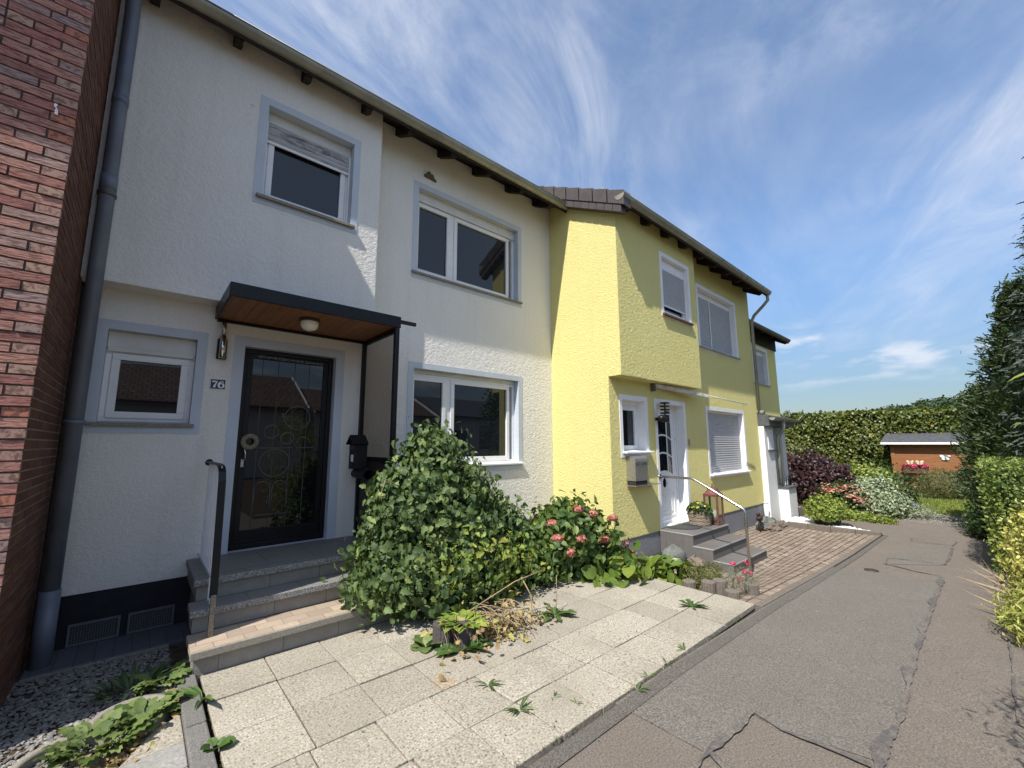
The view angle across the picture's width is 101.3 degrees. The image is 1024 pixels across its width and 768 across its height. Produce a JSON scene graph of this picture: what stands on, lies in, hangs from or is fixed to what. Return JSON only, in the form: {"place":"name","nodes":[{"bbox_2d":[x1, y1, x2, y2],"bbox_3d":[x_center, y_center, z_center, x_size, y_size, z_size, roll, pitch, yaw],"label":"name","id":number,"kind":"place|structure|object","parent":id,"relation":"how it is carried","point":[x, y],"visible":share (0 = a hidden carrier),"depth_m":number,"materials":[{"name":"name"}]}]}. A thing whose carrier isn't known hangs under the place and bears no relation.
{"place":"outdoors","nodes":[
{"label":"outdoors","id":0,"kind":"place"},
{"bbox_2d":[0,644,176,767],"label":"gravel","id":1,"kind":"structure","parent":0,"point":[24,740],"depth_m":2.71,"materials":[{"name":"gravel"}]},
{"bbox_2d":[11,729,124,767],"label":"concrete ring","id":2,"kind":"object","parent":1,"relation":"on","point":[26,761],"visible":0.32,"depth_m":2.19,"materials":[{"name":"concrete"}]},
{"bbox_2d":[33,707,150,767],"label":"primrose","id":3,"kind":"object","parent":2,"relation":"on","point":[77,734],"visible":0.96,"depth_m":2.23,"materials":[{"name":"green plant"}]},
{"bbox_2d":[68,688,180,767],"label":"leaf litter","id":4,"kind":"object","parent":1,"relation":"on","point":[122,757],"visible":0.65,"depth_m":2.23,"materials":[{"name":"plant"}]},
{"bbox_2d":[76,658,178,703],"bbox_3d":[-2.540,1.986,2.807,0.463,0.105,0.459,0,-8,-4],"label":"weed","id":5,"kind":"object","parent":1,"relation":"on","point":[128,682],"visible":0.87,"depth_m":2.82,"materials":[{"name":"green plant"}]},
{"bbox_2d":[88,694,173,745],"bbox_3d":[-2.285,2.024,2.522,0.400,0.092,0.400,7,-11,-41],"label":"concrete ring","id":6,"kind":"object","parent":1,"relation":"on","point":[164,718],"visible":0.25,"depth_m":2.52,"materials":[{"name":"concrete"}]},
{"bbox_2d":[86,689,187,741],"bbox_3d":[-2.172,1.921,2.423,0.424,0.085,0.397,2,-8,-12],"label":"primrose","id":7,"kind":"object","parent":6,"relation":"on","point":[139,705],"visible":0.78,"depth_m":2.50,"materials":[{"name":"green plant"}]},
{"bbox_2d":[200,564,754,767],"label":"paving","id":8,"kind":"structure","parent":0,"point":[254,699],"depth_m":2.81,"materials":[{"name":"concrete"}]},
{"bbox_2d":[186,535,395,684],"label":"entrance steps","id":9,"kind":"structure","parent":8,"relation":"on","point":[226,646],"depth_m":3.54,"materials":[{"name":"beige tile"}]},
{"bbox_2d":[198,459,225,637],"bbox_3d":[-2.642,1.315,3.654,0.058,1.281,1.178,7,-11,-41],"label":"handrail","id":10,"kind":"object","parent":9,"relation":"on","point":[213,566],"visible":1,"depth_m":3.37,"materials":[{"name":"metal"}]},
{"bbox_2d":[410,633,441,652],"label":"weed","id":11,"kind":"object","parent":8,"relation":"on","point":[426,641],"visible":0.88,"depth_m":3.33,"materials":[{"name":"green plant"}]},
{"bbox_2d":[319,416,550,627],"bbox_3d":[-0.581,1.305,4.449,2.513,1.945,1.860,7,-11,-41],"label":"shrub","id":12,"kind":"object","parent":8,"relation":"on","point":[411,497],"visible":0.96,"depth_m":3.98,"materials":[{"name":"green plant"}]},
{"bbox_2d":[434,637,492,656],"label":"weed","id":13,"kind":"object","parent":8,"relation":"on","point":[474,645],"visible":0.85,"depth_m":3.27,"materials":[{"name":"green plant"}]},
{"bbox_2d":[210,602,737,767],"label":"joint moss","id":14,"kind":"object","parent":8,"relation":"on","point":[547,684],"visible":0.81,"depth_m":2.71,"materials":[{"name":"green plant"}]},
{"bbox_2d":[420,590,558,680],"bbox_3d":[-0.129,2.031,3.602,1.570,0.261,0.735,7,-11,-41],"label":"dead plant","id":15,"kind":"object","parent":8,"relation":"on","point":[499,623],"visible":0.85,"depth_m":3.54,"materials":[{"name":"beige plant"}]},
{"bbox_2d":[470,525,566,597],"bbox_3d":[0.001,1.969,4.894,1.176,0.787,1.167,7,-11,-41],"label":"shrub","id":16,"kind":"object","parent":8,"relation":"on","point":[544,577],"visible":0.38,"depth_m":4.62,"materials":[{"name":"green plant"}]},
{"bbox_2d":[502,694,534,715],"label":"weed","id":17,"kind":"object","parent":8,"relation":"on","point":[521,705],"visible":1,"depth_m":2.54,"materials":[{"name":"green plant"}]},
{"bbox_2d":[539,575,577,622],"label":"weed","id":18,"kind":"object","parent":8,"relation":"on","point":[554,610],"visible":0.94,"depth_m":3.90,"materials":[{"name":"green plant"}]},
{"bbox_2d":[517,488,635,584],"bbox_3d":[0.721,1.913,5.361,1.767,1.083,1.279,2,-8,-14],"label":"hydrangea","id":19,"kind":"object","parent":8,"relation":"on","point":[577,536],"visible":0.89,"depth_m":5.00,"materials":[{"name":"green plant"}]},
{"bbox_2d":[679,599,709,609],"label":"weed","id":20,"kind":"object","parent":8,"relation":"on","point":[690,602],"visible":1,"depth_m":4.13,"materials":[{"name":"green plant"}]},
{"bbox_2d":[0,488,961,767],"bbox_3d":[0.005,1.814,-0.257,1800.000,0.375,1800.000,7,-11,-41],"label":"ground","id":21,"kind":"structure","parent":0,"point":[176,652],"depth_m":2.84,"materials":[{"name":"soil"}]},
{"bbox_2d":[0,0,120,708],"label":"brick house","id":22,"kind":"structure","parent":21,"relation":"on","point":[56,57],"depth_m":2.65,"materials":[{"name":"red brick"}]},
{"bbox_2d":[119,715,183,767],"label":"stepping slab","id":23,"kind":"structure","parent":21,"relation":"on","point":[170,734],"depth_m":2.30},
{"bbox_2d":[120,741,187,767],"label":"stepping slab","id":24,"kind":"structure","parent":21,"relation":"on","point":[174,756],"depth_m":2.15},
{"bbox_2d":[174,666,217,767],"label":"kerb","id":25,"kind":"structure","parent":21,"relation":"on","point":[196,733],"depth_m":2.35,"materials":[{"name":"concrete"}]},
{"bbox_2d":[131,659,191,694],"bbox_3d":[-2.346,1.989,2.829,0.341,0.077,0.311,7,-11,-41],"label":"primrose","id":26,"kind":"object","parent":25,"relation":"on","point":[177,674],"visible":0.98,"depth_m":2.82,"materials":[{"name":"green plant"}]},
{"bbox_2d":[158,686,215,709],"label":"weed","id":27,"kind":"object","parent":25,"relation":"on","point":[194,691],"visible":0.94,"depth_m":2.64,"materials":[{"name":"green plant"}]},
{"bbox_2d":[200,735,236,752],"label":"weed","id":28,"kind":"object","parent":25,"relation":"on","point":[227,741],"visible":1,"depth_m":2.24,"materials":[{"name":"green plant"}]},
{"bbox_2d":[19,0,568,683],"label":"terraced house","id":29,"kind":"structure","parent":21,"relation":"on","point":[235,148],"depth_m":4.53,"materials":[{"name":"white paint"}]},
{"bbox_2d":[82,318,208,433],"bbox_3d":[-3.466,-0.042,4.020,0.821,1.028,0.215,7,-11,-41],"label":"window","id":30,"kind":"structure","parent":29,"relation":"in","point":[147,379],"depth_m":4.00,"materials":[{"name":"white plastic"}]},
{"bbox_2d":[209,379,225,389],"bbox_3d":[-3.017,0.003,4.304,0.134,0.107,0.014,7,-11,-41],"label":"house number sign","id":31,"kind":"object","parent":29,"relation":"attached to","point":[218,384],"visible":1,"depth_m":4.30,"materials":[{"name":"metal"}]},
{"bbox_2d":[216,322,227,359],"bbox_3d":[-2.980,-0.447,4.328,0.085,0.375,0.126,7,-11,-41],"label":"wall lamp","id":32,"kind":"object","parent":29,"relation":"attached to","point":[221,350],"visible":1,"depth_m":4.30,"materials":[{"name":"silver metal"}]},
{"bbox_2d":[221,335,344,553],"bbox_3d":[-2.560,0.649,4.740,1.155,2.232,0.176,7,-11,-41],"label":"door","id":33,"kind":"structure","parent":29,"relation":"in","point":[283,490],"depth_m":4.74,"materials":[{"name":"black paint"}]},
{"bbox_2d":[240,434,258,449],"bbox_3d":[-2.816,0.621,4.507,0.176,0.175,0.052,7,-11,-41],"label":"wreath","id":34,"kind":"object","parent":33,"relation":"attached to","point":[255,438],"visible":1,"depth_m":4.49,"materials":[{"name":"wicker"}]},
{"bbox_2d":[252,94,360,234],"bbox_3d":[-2.416,-2.528,5.006,1.124,1.273,0.270,7,-11,-41],"label":"window","id":35,"kind":"structure","parent":29,"relation":"in","point":[305,167],"depth_m":5.00,"materials":[{"name":"white plastic"}]},
{"bbox_2d":[215,281,415,540],"bbox_3d":[-2.086,0.469,4.437,1.815,2.498,0.949,7,-11,-41],"label":"door canopy","id":36,"kind":"object","parent":29,"relation":"attached to","point":[250,306],"visible":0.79,"depth_m":4.51,"materials":[{"name":"black paint"}]},
{"bbox_2d":[299,317,319,330],"bbox_3d":[-2.121,-0.615,4.394,0.200,0.123,0.200,7,-11,-41],"label":"ceiling lamp","id":37,"kind":"object","parent":36,"relation":"attached to","point":[309,323],"visible":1,"depth_m":4.33,"materials":[{"name":"white glass"}]},
{"bbox_2d":[346,435,372,479],"bbox_3d":[-1.757,0.839,4.849,0.185,0.502,0.425,7,-11,-41],"label":"mailbox","id":38,"kind":"object","parent":29,"relation":"attached to","point":[358,444],"visible":0.98,"depth_m":4.87,"materials":[{"name":"black paint"}]},
{"bbox_2d":[406,361,523,470],"bbox_3d":[-0.679,0.553,6.419,2.128,1.548,0.250,7,-11,-41],"label":"window","id":39,"kind":"structure","parent":29,"relation":"in","point":[487,404],"depth_m":6.55,"materials":[{"name":"white plastic"}]},
{"bbox_2d":[411,180,522,307],"bbox_3d":[-0.688,-2.155,6.804,2.128,1.490,0.245,7,-11,-41],"label":"window","id":40,"kind":"structure","parent":29,"relation":"in","point":[457,244],"depth_m":6.77,"materials":[{"name":"white plastic"}]},
{"bbox_2d":[432,619,453,647],"bbox_3d":[-0.556,2.064,3.382,0.170,0.265,0.170,7,-11,-41],"label":"palisade","id":41,"kind":"object","parent":21,"relation":"on","point":[438,635],"visible":0.48,"depth_m":3.32,"materials":[{"name":"concrete"}]},
{"bbox_2d":[438,609,487,633],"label":"weed","id":42,"kind":"object","parent":41,"relation":"on","point":[468,615],"visible":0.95,"depth_m":3.43,"materials":[{"name":"green plant"}]},
{"bbox_2d":[455,620,475,648],"bbox_3d":[-0.378,2.069,3.385,0.170,0.255,0.170,7,-11,-41],"label":"palisade","id":43,"kind":"object","parent":21,"relation":"on","point":[464,635],"visible":0.45,"depth_m":3.32,"materials":[{"name":"concrete"}]},
{"bbox_2d":[580,539,667,587],"bbox_3d":[1.358,2.230,5.054,1.146,0.623,0.726,7,-11,-41],"label":"bergenia","id":44,"kind":"object","parent":21,"relation":"on","point":[628,564],"visible":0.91,"depth_m":4.93,"materials":[{"name":"green plant"}]},
{"bbox_2d":[539,186,771,561],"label":"yellow house","id":45,"kind":"structure","parent":21,"relation":"on","point":[642,296],"depth_m":7.51,"materials":[{"name":"paint"}]},
{"bbox_2d":[619,394,653,457],"bbox_3d":[2.016,0.717,7.131,0.865,1.030,0.340,7,-11,-41],"label":"window","id":46,"kind":"structure","parent":45,"relation":"in","point":[633,410],"depth_m":7.28,"materials":[{"name":"white plastic"}]},
{"bbox_2d":[626,456,659,486],"bbox_3d":[2.175,1.427,6.938,0.730,0.478,0.179,7,-11,-41],"label":"mailbox","id":47,"kind":"object","parent":45,"relation":"attached to","point":[637,471],"visible":1,"depth_m":6.73,"materials":[{"name":"metal"}]},
{"bbox_2d":[655,402,669,421],"bbox_3d":[2.680,0.503,7.511,0.270,0.365,0.188,7,-11,-41],"label":"wall lamp","id":48,"kind":"object","parent":45,"relation":"attached to","point":[663,418],"visible":1,"depth_m":7.47,"materials":[{"name":"metal"}]},
{"bbox_2d":[654,398,690,528],"bbox_3d":[2.915,1.444,7.883,1.150,2.265,0.256,7,-11,-41],"label":"door","id":49,"kind":"structure","parent":45,"relation":"in","point":[671,503],"depth_m":8.07,"materials":[{"name":"white plastic"}]},
{"bbox_2d":[659,251,693,326],"bbox_3d":[3.108,-1.802,8.123,1.155,1.250,0.230,7,-11,-41],"label":"window","id":50,"kind":"structure","parent":45,"relation":"in","point":[674,275],"depth_m":8.17,"materials":[{"name":"white plastic"}]},
{"bbox_2d":[650,383,746,405],"bbox_3d":[3.982,0.243,8.570,3.663,0.220,0.119,6,-10,-36],"label":"awning","id":51,"kind":"object","parent":45,"relation":"attached to","point":[653,386],"visible":1,"depth_m":7.96,"materials":[{"name":"metal"}]},
{"bbox_2d":[695,282,740,360],"bbox_3d":[4.777,-1.393,9.899,2.160,1.490,0.270,7,-11,-41],"label":"window","id":52,"kind":"structure","parent":45,"relation":"in","point":[716,318],"depth_m":9.98,"materials":[{"name":"white plastic"}]},
{"bbox_2d":[705,406,750,477],"bbox_3d":[4.843,1.317,9.555,2.100,1.505,0.290,7,-11,-41],"label":"window","id":53,"kind":"structure","parent":45,"relation":"in","point":[726,434],"depth_m":9.64,"materials":[{"name":"white plastic"}]},
{"bbox_2d":[641,555,699,589],"bbox_3d":[1.925,2.396,5.205,0.891,0.560,0.765,7,-11,-41],"label":"bergenia","id":54,"kind":"object","parent":21,"relation":"on","point":[665,564],"visible":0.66,"depth_m":5.14,"materials":[{"name":"green plant"}]},
{"bbox_2d":[682,579,695,588],"bbox_3d":[2.051,2.487,4.834,0.149,0.420,0.149,7,-11,-41],"label":"palisade","id":55,"kind":"object","parent":21,"relation":"on","point":[689,583],"visible":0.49,"depth_m":4.81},
{"bbox_2d":[701,579,715,594],"bbox_3d":[2.221,2.455,4.720,0.150,0.450,0.150,7,-11,-41],"label":"palisade","id":56,"kind":"object","parent":21,"relation":"on","point":[708,586],"visible":0.43,"depth_m":4.69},
{"bbox_2d":[660,522,767,573],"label":"entrance steps","id":57,"kind":"structure","parent":21,"relation":"on","point":[720,543],"depth_m":6.95,"materials":[{"name":"stone"}]},
{"bbox_2d":[668,522,701,529],"bbox_3d":[3.135,2.533,7.449,0.720,0.012,0.400,7,-11,-41],"label":"doormat","id":58,"kind":"object","parent":57,"relation":"on","point":[686,526],"visible":0.84,"depth_m":7.43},
{"bbox_2d":[686,501,712,525],"bbox_3d":[3.443,2.361,7.705,0.502,0.416,0.484,7,-11,-41],"label":"planter basket","id":59,"kind":"object","parent":57,"relation":"on","point":[699,513],"visible":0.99,"depth_m":7.56,"materials":[{"name":"wicker"}]},
{"bbox_2d":[703,484,724,524],"bbox_3d":[3.750,2.222,7.811,0.269,0.726,0.269,7,-11,-41],"label":"lantern","id":60,"kind":"object","parent":57,"relation":"on","point":[715,515],"visible":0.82,"depth_m":7.75,"materials":[{"name":"red paint"}]},
{"bbox_2d":[713,578,727,595],"bbox_3d":[2.364,2.453,4.740,0.150,0.460,0.150,7,-11,-41],"label":"palisade","id":61,"kind":"object","parent":21,"relation":"on","point":[721,585],"visible":0.38,"depth_m":4.71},
{"bbox_2d":[724,588,739,599],"bbox_3d":[2.410,2.458,4.565,0.150,0.400,0.150,7,-11,-41],"label":"palisade","id":62,"kind":"object","parent":21,"relation":"on","point":[732,593],"visible":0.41,"depth_m":4.54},
{"bbox_2d":[717,560,763,592],"bbox_3d":[2.595,2.262,4.805,0.685,0.461,0.494,7,-11,-41],"label":"dianthus","id":63,"kind":"object","parent":21,"relation":"on","point":[745,572],"visible":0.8,"depth_m":4.82,"materials":[{"name":"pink plant"}]},
{"bbox_2d":[744,581,759,595],"bbox_3d":[2.702,2.462,4.703,0.150,0.430,0.150,7,-11,-41],"label":"palisade","id":64,"kind":"object","parent":21,"relation":"on","point":[752,591],"visible":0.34,"depth_m":4.67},
{"bbox_2d":[786,440,827,457],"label":"shrub","id":65,"kind":"object","parent":21,"relation":"on","point":[790,447],"visible":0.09,"depth_m":15.67,"materials":[{"name":"green plant"}]},
{"bbox_2d":[755,521,881,610],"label":"kerb","id":66,"kind":"structure","parent":21,"relation":"on","point":[791,587],"depth_m":7.04,"materials":[{"name":"concrete"}]},
{"bbox_2d":[786,447,860,502],"bbox_3d":[9.577,3.017,13.982,3.202,1.830,2.839,0,-8,2],"label":"purple maple","id":67,"kind":"object","parent":21,"relation":"on","point":[813,469],"visible":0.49,"depth_m":13.34,"materials":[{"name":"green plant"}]},
{"bbox_2d":[809,477,871,511],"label":"hydrangea","id":68,"kind":"object","parent":21,"relation":"on","point":[839,489],"visible":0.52,"depth_m":11.62,"materials":[{"name":"pink plant"}]},
{"bbox_2d":[840,505,899,524],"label":"ground cover","id":69,"kind":"object","parent":21,"relation":"on","point":[871,518],"visible":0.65,"depth_m":10.24,"materials":[{"name":"green plant"}]},
{"bbox_2d":[844,458,898,502],"bbox_3d":[11.110,3.085,13.191,1.502,1.487,1.507,-1,-8,3],"label":"shrub","id":70,"kind":"object","parent":21,"relation":"on","point":[865,470],"visible":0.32,"depth_m":12.91,"materials":[{"name":"green plant"}]},
{"bbox_2d":[780,404,965,472],"bbox_3d":[15.866,2.979,19.956,1.737,3.745,14.698,7,-11,-41],"label":"beech hedge","id":71,"kind":"object","parent":21,"relation":"on","point":[851,436],"visible":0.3,"depth_m":19.24,"materials":[{"name":"green plant"}]},
{"bbox_2d":[856,455,906,487],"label":"shrub","id":72,"kind":"object","parent":21,"relation":"on","point":[887,467],"visible":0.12,"depth_m":16.01,"materials":[{"name":"green plant"}]},
{"bbox_2d":[842,471,925,518],"bbox_3d":[9.980,2.988,11.445,1.820,1.196,1.823,7,-11,-41],"label":"variegated shrub","id":73,"kind":"object","parent":21,"relation":"on","point":[889,500],"visible":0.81,"depth_m":11.14,"materials":[{"name":"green plant"}]},
{"bbox_2d":[874,395,959,410],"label":"wood","id":74,"kind":"object","parent":21,"relation":"on","point":[937,402],"visible":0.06,"depth_m":116.37,"materials":[{"name":"green plant"}]},
{"bbox_2d":[898,500,947,519],"bbox_3d":[10.520,3.263,10.898,1.164,0.516,1.127,7,-11,-41],"label":"catmint","id":75,"kind":"object","parent":21,"relation":"on","point":[927,509],"visible":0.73,"depth_m":10.72,"materials":[{"name":"green plant"}]},
{"bbox_2d":[880,432,984,490],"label":"garden shed","id":76,"kind":"structure","parent":21,"relation":"on","point":[930,448],"depth_m":16.87,"materials":[{"name":"wood"}]},
{"bbox_2d":[901,463,929,473],"bbox_3d":[16.165,3.378,16.812,0.504,0.381,0.882,7,-11,-41],"label":"flower box","id":77,"kind":"object","parent":76,"relation":"attached to","point":[911,468],"visible":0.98,"depth_m":16.75,"materials":[{"name":"pink plant"}]},
{"bbox_2d":[900,512,968,526],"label":"gravel","id":78,"kind":"structure","parent":21,"relation":"on","point":[930,520],"depth_m":10.54,"materials":[{"name":"gravel"}]},
{"bbox_2d":[947,381,990,498],"bbox_3d":[11.234,1.585,9.655,1.880,3.455,1.884,7,-11,-41],"label":"thuja","id":79,"kind":"object","parent":21,"relation":"on","point":[968,391],"visible":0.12,"depth_m":10.01,"materials":[{"name":"green plant"}]},
{"bbox_2d":[954,497,989,539],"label":"shrub","id":80,"kind":"object","parent":21,"relation":"on","point":[973,517],"visible":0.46,"depth_m":8.57,"materials":[{"name":"green plant"}]},
{"bbox_2d":[942,273,1023,523],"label":"thuja","id":81,"kind":"object","parent":21,"relation":"on","point":[993,434],"visible":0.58,"depth_m":8.81,"materials":[{"name":"green plant"}]},
{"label":"border soil","id":82,"kind":"structure","parent":21,"relation":"on","visible":0},
{"bbox_2d":[960,556,1023,617],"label":"dry grass","id":83,"kind":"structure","parent":82,"relation":"on","point":[998,583],"depth_m":4.68,"materials":[{"name":"plant"}]},
{"bbox_2d":[972,453,1023,573],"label":"box hedge","id":84,"kind":"object","parent":82,"relation":"on","point":[1003,483],"visible":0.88,"depth_m":6.09,"materials":[{"name":"green plant"}]},
{"bbox_2d":[983,498,1023,590],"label":"gold shrub","id":85,"kind":"object","parent":82,"relation":"on","point":[1009,539],"visible":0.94,"depth_m":5.14,"materials":[{"name":"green plant"}]},
{"bbox_2d":[984,577,1023,646],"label":"ornamental grass","id":86,"kind":"object","parent":82,"relation":"on","point":[1016,608],"depth_m":3.73,"materials":[{"name":"plant"}]},
{"bbox_2d":[990,157,1023,460],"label":"fir","id":87,"kind":"object","parent":82,"relation":"on","point":[1019,362],"visible":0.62,"depth_m":8.07,"materials":[{"name":"green plant"}]},
{"bbox_2d":[209,0,1023,414],"label":"sky","id":88,"kind":"structure","parent":0,"point":[860,162],"materials":[{"name":"blue"}]},
{"bbox_2d":[749,319,790,416],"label":"end house","id":89,"kind":"structure","parent":0,"point":[766,339],"depth_m":15.38,"materials":[{"name":"yellow paint"}]},
{"bbox_2d":[751,344,770,387],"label":"window","id":90,"kind":"structure","parent":89,"relation":"in","point":[761,354],"depth_m":15.36,"materials":[{"name":"white plastic"}]},
{"bbox_2d":[757,410,802,520],"bbox_3d":[6.917,2.109,11.735,2.269,3.078,1.645,7,-11,-41],"label":"porch","id":91,"kind":"object","parent":89,"relation":"attached to","point":[780,494],"visible":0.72,"depth_m":10.86,"materials":[{"name":"white paint"}]},
{"bbox_2d":[767,429,773,449],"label":"niche window","id":92,"kind":"structure","parent":91,"relation":"in","point":[769,431],"depth_m":10.92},
{"bbox_2d":[674,525,874,603],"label":"yard paving","id":93,"kind":"structure","parent":0,"point":[794,555],"depth_m":7.29,"materials":[{"name":"brick"}]},
{"bbox_2d":[662,544,686,562],"bbox_3d":[2.603,2.764,6.785,0.473,0.328,0.341,7,-11,-41],"label":"boulder","id":94,"kind":"object","parent":93,"relation":"on","point":[672,550],"visible":0.51,"depth_m":6.70,"materials":[{"name":"stone"}]},
{"bbox_2d":[686,554,705,571],"bbox_3d":[2.898,2.787,6.557,0.366,0.246,0.328,7,-11,-41],"label":"boulder","id":95,"kind":"object","parent":93,"relation":"on","point":[693,558],"visible":0.56,"depth_m":6.47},
{"bbox_2d":[673,557,725,590],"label":"heather","id":96,"kind":"object","parent":93,"relation":"on","point":[705,574],"visible":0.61,"depth_m":5.12,"materials":[{"name":"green plant"}]},
{"bbox_2d":[658,474,751,576],"bbox_3d":[3.069,2.247,6.786,0.089,1.479,1.404,7,-11,-41],"label":"handrail","id":97,"kind":"object","parent":93,"relation":"on","point":[660,476],"visible":0.96,"depth_m":6.42,"materials":[{"name":"silver metal"}]},
{"bbox_2d":[558,514,1023,767],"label":"path","id":98,"kind":"structure","parent":0,"point":[938,707],"depth_m":2.58,"materials":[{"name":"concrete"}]},
{"bbox_2d":[242,551,1003,767],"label":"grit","id":99,"kind":"object","parent":98,"relation":"on","point":[724,680],"visible":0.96,"depth_m":2.90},
{"bbox_2d":[527,535,887,767],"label":"path edge","id":100,"kind":"object","parent":98,"relation":"on","point":[564,751],"visible":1,"depth_m":2.78,"materials":[{"name":"concrete"}]},
{"bbox_2d":[615,567,941,759],"bbox_3d":[3.197,2.280,4.046,5.790,0.206,1.170,7,-11,-41],"label":"path patch","id":101,"kind":"object","parent":98,"relation":"on","point":[747,663],"visible":0.99,"depth_m":3.00,"materials":[{"name":"asphalt"}]},
{"bbox_2d":[691,538,1019,767],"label":"tar seams","id":102,"kind":"object","parent":98,"relation":"on","point":[880,745],"visible":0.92,"depth_m":2.38,"materials":[{"name":"asphalt"}]},
{"bbox_2d":[887,541,952,564],"bbox_3d":[6.954,2.867,7.097,2.950,0.080,0.640,7,-11,-41],"label":"path patch","id":103,"kind":"object","parent":98,"relation":"on","point":[911,551],"visible":1,"depth_m":7.03,"materials":[{"name":"asphalt"}]},
{"bbox_2d":[786,516,869,530],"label":"gravel","id":104,"kind":"structure","parent":0,"point":[800,519],"depth_m":10.11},
{"bbox_2d":[801,490,863,525],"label":"potted bush","id":105,"kind":"object","parent":104,"relation":"on","point":[818,510],"visible":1,"depth_m":9.58,"materials":[{"name":"green plant"}]},
{"bbox_2d":[882,492,972,517],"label":"lawn","id":106,"kind":"structure","parent":0,"point":[929,502],"depth_m":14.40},
{"bbox_2d":[876,469,924,502],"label":"shrub","id":107,"kind":"object","parent":106,"relation":"on","point":[902,481],"visible":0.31,"depth_m":13.12,"materials":[{"name":"green plant"}]},
{"bbox_2d":[911,464,972,499],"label":"spirea bush","id":108,"kind":"object","parent":106,"relation":"on","point":[940,490],"visible":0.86,"depth_m":14.30,"materials":[{"name":"green plant"}]},
{"bbox_2d":[944,466,979,499],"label":"shrub","id":109,"kind":"object","parent":106,"relation":"on","point":[966,490],"visible":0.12,"depth_m":14.26,"materials":[{"name":"green plant"}]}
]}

